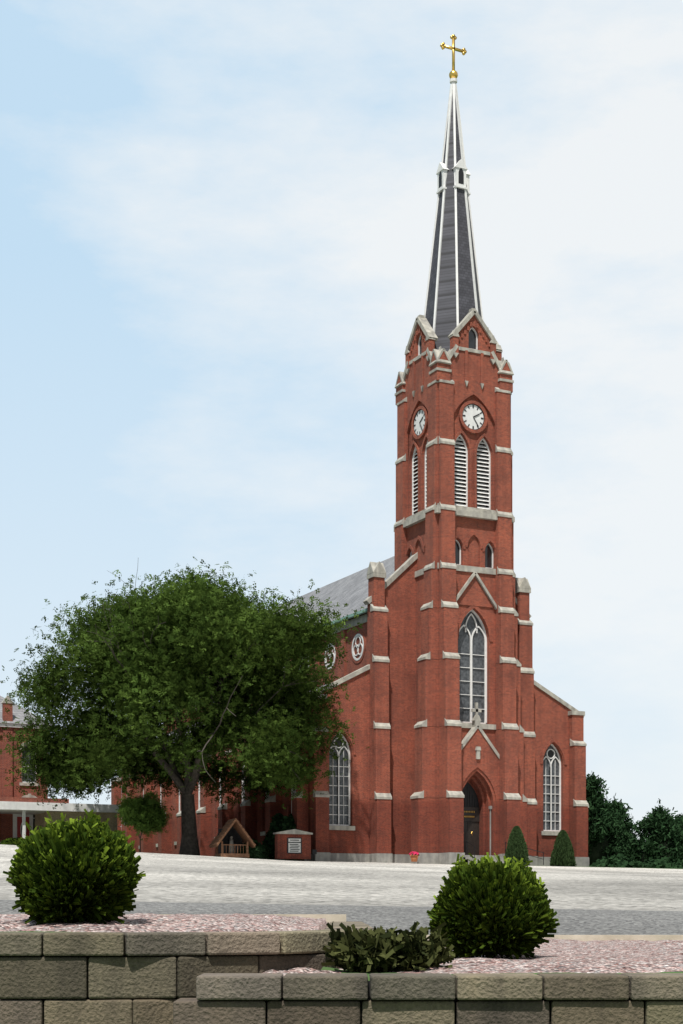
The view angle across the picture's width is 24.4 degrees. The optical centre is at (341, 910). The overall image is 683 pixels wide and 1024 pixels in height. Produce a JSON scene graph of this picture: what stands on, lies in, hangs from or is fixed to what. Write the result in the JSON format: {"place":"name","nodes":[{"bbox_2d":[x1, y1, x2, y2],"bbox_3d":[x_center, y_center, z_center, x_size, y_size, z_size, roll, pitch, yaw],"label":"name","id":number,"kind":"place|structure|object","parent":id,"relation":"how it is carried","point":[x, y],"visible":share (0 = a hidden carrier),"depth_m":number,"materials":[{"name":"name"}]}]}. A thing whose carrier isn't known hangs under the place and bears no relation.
{"place":"outdoors","nodes":[
{"label":"outdoors","id":0,"kind":"place"},
{"bbox_2d":[0,844,682,910],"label":"lot","id":1,"kind":"structure","parent":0,"point":[177,878],"depth_m":39.79,"materials":[{"name":"grey concrete"}]},
{"bbox_2d":[114,789,171,851],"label":"young tree","id":2,"kind":"object","parent":1,"relation":"on","point":[146,814],"depth_m":102.10,"materials":[{"name":"green plant"}]},
{"bbox_2d":[0,556,369,855],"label":"tree","id":3,"kind":"object","parent":1,"relation":"on","point":[102,740],"depth_m":101.06,"materials":[{"name":"green plant"}]},
{"bbox_2d":[209,818,255,857],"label":"shelter","id":4,"kind":"object","parent":1,"relation":"on","point":[235,824],"depth_m":102.72,"materials":[{"name":"brown wood"}]},
{"bbox_2d":[229,836,233,852],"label":"shrine statue","id":5,"kind":"object","parent":4,"relation":"in","point":[231,848],"visible":0.96,"depth_m":102.97,"materials":[{"name":"grey stone"}]},
{"bbox_2d":[238,839,268,858],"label":"shrub","id":6,"kind":"object","parent":1,"relation":"on","point":[258,851],"visible":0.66,"depth_m":103.27,"materials":[{"name":"green plant"}]},
{"bbox_2d":[262,813,303,860],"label":"shrub","id":7,"kind":"object","parent":1,"relation":"on","point":[280,822],"visible":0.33,"depth_m":106.71,"materials":[{"name":"green plant"}]},
{"bbox_2d":[275,834,310,858],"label":"sign","id":8,"kind":"object","parent":1,"relation":"on","point":[280,846],"depth_m":103.15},
{"bbox_2d":[273,829,312,834],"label":"sign cap","id":9,"kind":"object","parent":8,"relation":"attached to","point":[294,831],"visible":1,"depth_m":103.11,"materials":[{"name":"grey stone"}]},
{"bbox_2d":[288,839,300,852],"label":"sign panel","id":10,"kind":"object","parent":8,"relation":"attached to","point":[289,848],"visible":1,"depth_m":103.14,"materials":[{"name":"grey metal"}]},
{"bbox_2d":[410,855,418,861],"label":"flower pot","id":11,"kind":"object","parent":1,"relation":"on","point":[414,858],"visible":1,"depth_m":106.11,"materials":[{"name":"ceramic"}]},
{"bbox_2d":[505,826,529,865],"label":"conical shrub","id":12,"kind":"object","parent":1,"relation":"on","point":[517,848],"depth_m":107.02,"materials":[{"name":"green plant"}]},
{"bbox_2d":[549,830,576,866],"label":"conical shrub","id":13,"kind":"object","parent":1,"relation":"on","point":[563,846],"depth_m":111.97,"materials":[{"name":"green plant"}]},
{"bbox_2d":[0,900,682,934],"bbox_3d":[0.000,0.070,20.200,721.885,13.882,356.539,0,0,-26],"label":"road","id":14,"kind":"structure","parent":0,"point":[600,922],"depth_m":21.23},
{"bbox_2d":[0,0,682,838],"label":"sky","id":15,"kind":"structure","parent":0,"point":[217,217],"materials":[{"name":"blue"}]},
{"bbox_2d":[111,78,588,864],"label":"church","id":16,"kind":"structure","parent":0,"point":[437,820],"depth_m":108.90,"materials":[{"name":"red brick"}]},
{"bbox_2d":[169,556,393,734],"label":"church roof","id":17,"kind":"structure","parent":16,"relation":"attached to","point":[351,590],"depth_m":120.77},
{"bbox_2d":[298,608,366,711],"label":"cornice","id":18,"kind":"structure","parent":16,"relation":"attached to","point":[352,614],"depth_m":111.68,"materials":[{"name":"grey stone"}]},
{"bbox_2d":[308,670,370,853],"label":"church wall","id":19,"kind":"structure","parent":16,"relation":"attached to","point":[356,841],"depth_m":108.45,"materials":[{"name":"brick"}]},
{"bbox_2d":[221,611,558,829],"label":"church windows","id":20,"kind":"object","parent":16,"relation":"attached to","point":[477,650],"visible":0.16,"depth_m":109.18,"materials":[{"name":"grey glass"}]},
{"bbox_2d":[304,806,588,866],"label":"stone foundation","id":21,"kind":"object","parent":16,"relation":"attached to","point":[449,858],"depth_m":107.88,"materials":[{"name":"grey stone"}]},
{"bbox_2d":[425,95,481,351],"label":"spire","id":22,"kind":"structure","parent":16,"relation":"attached to","point":[446,326],"depth_m":110.07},
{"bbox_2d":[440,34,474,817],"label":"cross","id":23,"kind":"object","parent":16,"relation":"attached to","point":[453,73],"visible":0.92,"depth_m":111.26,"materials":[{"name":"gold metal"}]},
{"bbox_2d":[464,807,479,854],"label":"church door","id":24,"kind":"structure","parent":16,"relation":"attached to","point":[473,831],"depth_m":109.73,"materials":[{"name":"brown wood"}]},
{"bbox_2d":[461,729,498,855],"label":"entrance portal","id":25,"kind":"object","parent":16,"relation":"attached to","point":[487,763],"visible":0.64,"depth_m":108.57,"materials":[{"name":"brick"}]},
{"bbox_2d":[534,685,570,856],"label":"church wall","id":26,"kind":"structure","parent":16,"relation":"attached to","point":[551,718],"depth_m":115.30,"materials":[{"name":"brick"}]},
{"bbox_2d":[20,866,682,980],"bbox_3d":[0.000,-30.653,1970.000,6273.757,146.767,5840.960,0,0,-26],"label":"ground","id":27,"kind":"structure","parent":0,"point":[329,968],"depth_m":8.99,"materials":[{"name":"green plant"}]},
{"bbox_2d":[3,809,145,924],"bbox_3d":[-1.666,-0.235,9.807,0.837,0.789,0.846,0,0,41],"label":"bush","id":28,"kind":"object","parent":27,"relation":"on","point":[67,871],"visible":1,"depth_m":9.56,"materials":[{"name":"green plant"}]},
{"bbox_2d":[121,715,302,855],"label":"brick wall","id":29,"kind":"structure","parent":27,"relation":"on","point":[286,801],"depth_m":122.79,"materials":[{"name":"brick"}]},
{"bbox_2d":[165,559,515,853],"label":"church wall","id":30,"kind":"structure","parent":27,"relation":"on","point":[400,596],"depth_m":110.03,"materials":[{"name":"brick"}]},
{"bbox_2d":[0,921,682,1023],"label":"retaining wall","id":31,"kind":"structure","parent":27,"relation":"on","point":[169,978],"depth_m":8.05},
{"bbox_2d":[0,955,641,1023],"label":"backing wall","id":32,"kind":"structure","parent":31,"relation":"attached to","point":[454,1000],"depth_m":8.12,"materials":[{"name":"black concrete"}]},
{"bbox_2d":[0,913,682,975],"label":"beds","id":33,"kind":"object","parent":27,"relation":"on","point":[595,956],"visible":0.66,"depth_m":9.84,"materials":[{"name":"pink gravel"}]},
{"bbox_2d":[321,921,405,972],"bbox_3d":[0.138,0.222,8.823,0.495,0.321,0.517,0,0,-39],"label":"shrub","id":34,"kind":"object","parent":33,"relation":"on","point":[354,950],"visible":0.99,"depth_m":8.69,"materials":[{"name":"green plant"}]},
{"bbox_2d":[358,921,428,968],"bbox_3d":[0.256,0.220,9.007,0.522,0.316,0.559,0,0,-26],"label":"shrub","id":35,"kind":"object","parent":33,"relation":"on","point":[368,933],"visible":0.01,"depth_m":8.95,"materials":[{"name":"green plant"}]},
{"bbox_2d":[375,922,454,971],"bbox_3d":[0.396,0.223,8.851,0.486,0.315,0.474,0,0,18],"label":"shrub","id":36,"kind":"object","parent":33,"relation":"on","point":[415,953],"visible":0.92,"depth_m":8.75,"materials":[{"name":"green plant"}]},
{"bbox_2d":[159,914,682,940],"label":"curb","id":37,"kind":"structure","parent":27,"relation":"on","point":[335,918],"depth_m":16.73,"materials":[{"name":"grey concrete"}]},
{"bbox_2d":[407,381,495,797],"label":"tower","id":38,"kind":"structure","parent":27,"relation":"on","point":[472,554],"depth_m":109.40,"materials":[{"name":"brick"}]},
{"bbox_2d":[405,324,429,397],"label":"gable","id":39,"kind":"structure","parent":38,"relation":"on","point":[408,379],"depth_m":110.38,"materials":[{"name":"brick"}]},
{"bbox_2d":[450,315,498,387],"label":"gable","id":40,"kind":"structure","parent":38,"relation":"on","point":[491,374],"depth_m":108.83,"materials":[{"name":"brick"}]},
{"bbox_2d":[426,852,559,958],"bbox_3d":[1.029,-0.003,10.794,0.916,0.786,0.887,0,0,-26],"label":"bush","id":41,"kind":"object","parent":27,"relation":"on","point":[487,906],"visible":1,"depth_m":10.54,"materials":[{"name":"green plant"}]},
{"bbox_2d":[588,800,610,865],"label":"tree","id":42,"kind":"object","parent":27,"relation":"on","point":[597,851],"visible":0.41,"depth_m":123.15,"materials":[{"name":"green plant"}]},
{"bbox_2d":[586,772,635,860],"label":"tree","id":43,"kind":"object","parent":27,"relation":"on","point":[595,795],"depth_m":123.58,"materials":[{"name":"green plant"}]},
{"bbox_2d":[589,853,645,867],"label":"shrub","id":44,"kind":"object","parent":27,"relation":"on","point":[619,860],"visible":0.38,"depth_m":114.53,"materials":[{"name":"green plant"}]},
{"bbox_2d":[607,793,643,860],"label":"tree","id":45,"kind":"object","parent":27,"relation":"on","point":[622,810],"depth_m":127.87,"materials":[{"name":"green plant"}]},
{"bbox_2d":[622,798,682,861],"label":"tree","id":46,"kind":"object","parent":27,"relation":"on","point":[649,828],"depth_m":121.57,"materials":[{"name":"green plant"}]},
{"bbox_2d":[640,826,674,861],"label":"tree","id":47,"kind":"object","parent":27,"relation":"on","point":[665,845],"visible":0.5,"depth_m":121.59,"materials":[{"name":"green plant"}]},
{"bbox_2d":[643,856,682,868],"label":"scrub","id":48,"kind":"object","parent":27,"relation":"on","point":[672,862],"visible":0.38,"depth_m":115.41,"materials":[{"name":"green plant"}]},
{"bbox_2d":[673,813,682,855],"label":"tree","id":49,"kind":"object","parent":27,"relation":"on","point":[680,825],"visible":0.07,"depth_m":126.65,"materials":[{"name":"green plant"}]},
{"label":"rectory lawn","id":50,"kind":"structure","parent":0,"visible":0},
{"bbox_2d":[0,837,25,844],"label":"hedge","id":51,"kind":"object","parent":50,"relation":"on","point":[12,841],"visible":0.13,"depth_m":103.25,"materials":[{"name":"green plant"}]},
{"bbox_2d":[0,695,119,841],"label":"rectory","id":52,"kind":"structure","parent":50,"relation":"on","point":[23,810],"depth_m":116.49,"materials":[{"name":"red brick"}]},
{"bbox_2d":[17,817,28,837],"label":"rectory door","id":53,"kind":"structure","parent":52,"relation":"attached to","point":[19,820],"depth_m":116.95,"materials":[{"name":"red wood"}]},
{"bbox_2d":[0,696,50,724],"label":"building roof","id":54,"kind":"structure","parent":52,"relation":"on","point":[19,713],"depth_m":117.73,"materials":[{"name":"stone"}]},
{"bbox_2d":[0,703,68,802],"bbox_3d":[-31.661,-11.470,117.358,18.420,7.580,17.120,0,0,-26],"label":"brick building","id":55,"kind":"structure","parent":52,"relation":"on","point":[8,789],"depth_m":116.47,"materials":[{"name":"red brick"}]},
{"bbox_2d":[35,811,116,831],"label":"brick wall","id":56,"kind":"structure","parent":52,"relation":"attached to","point":[40,819],"depth_m":114.97,"materials":[{"name":"red brick"}]}
]}

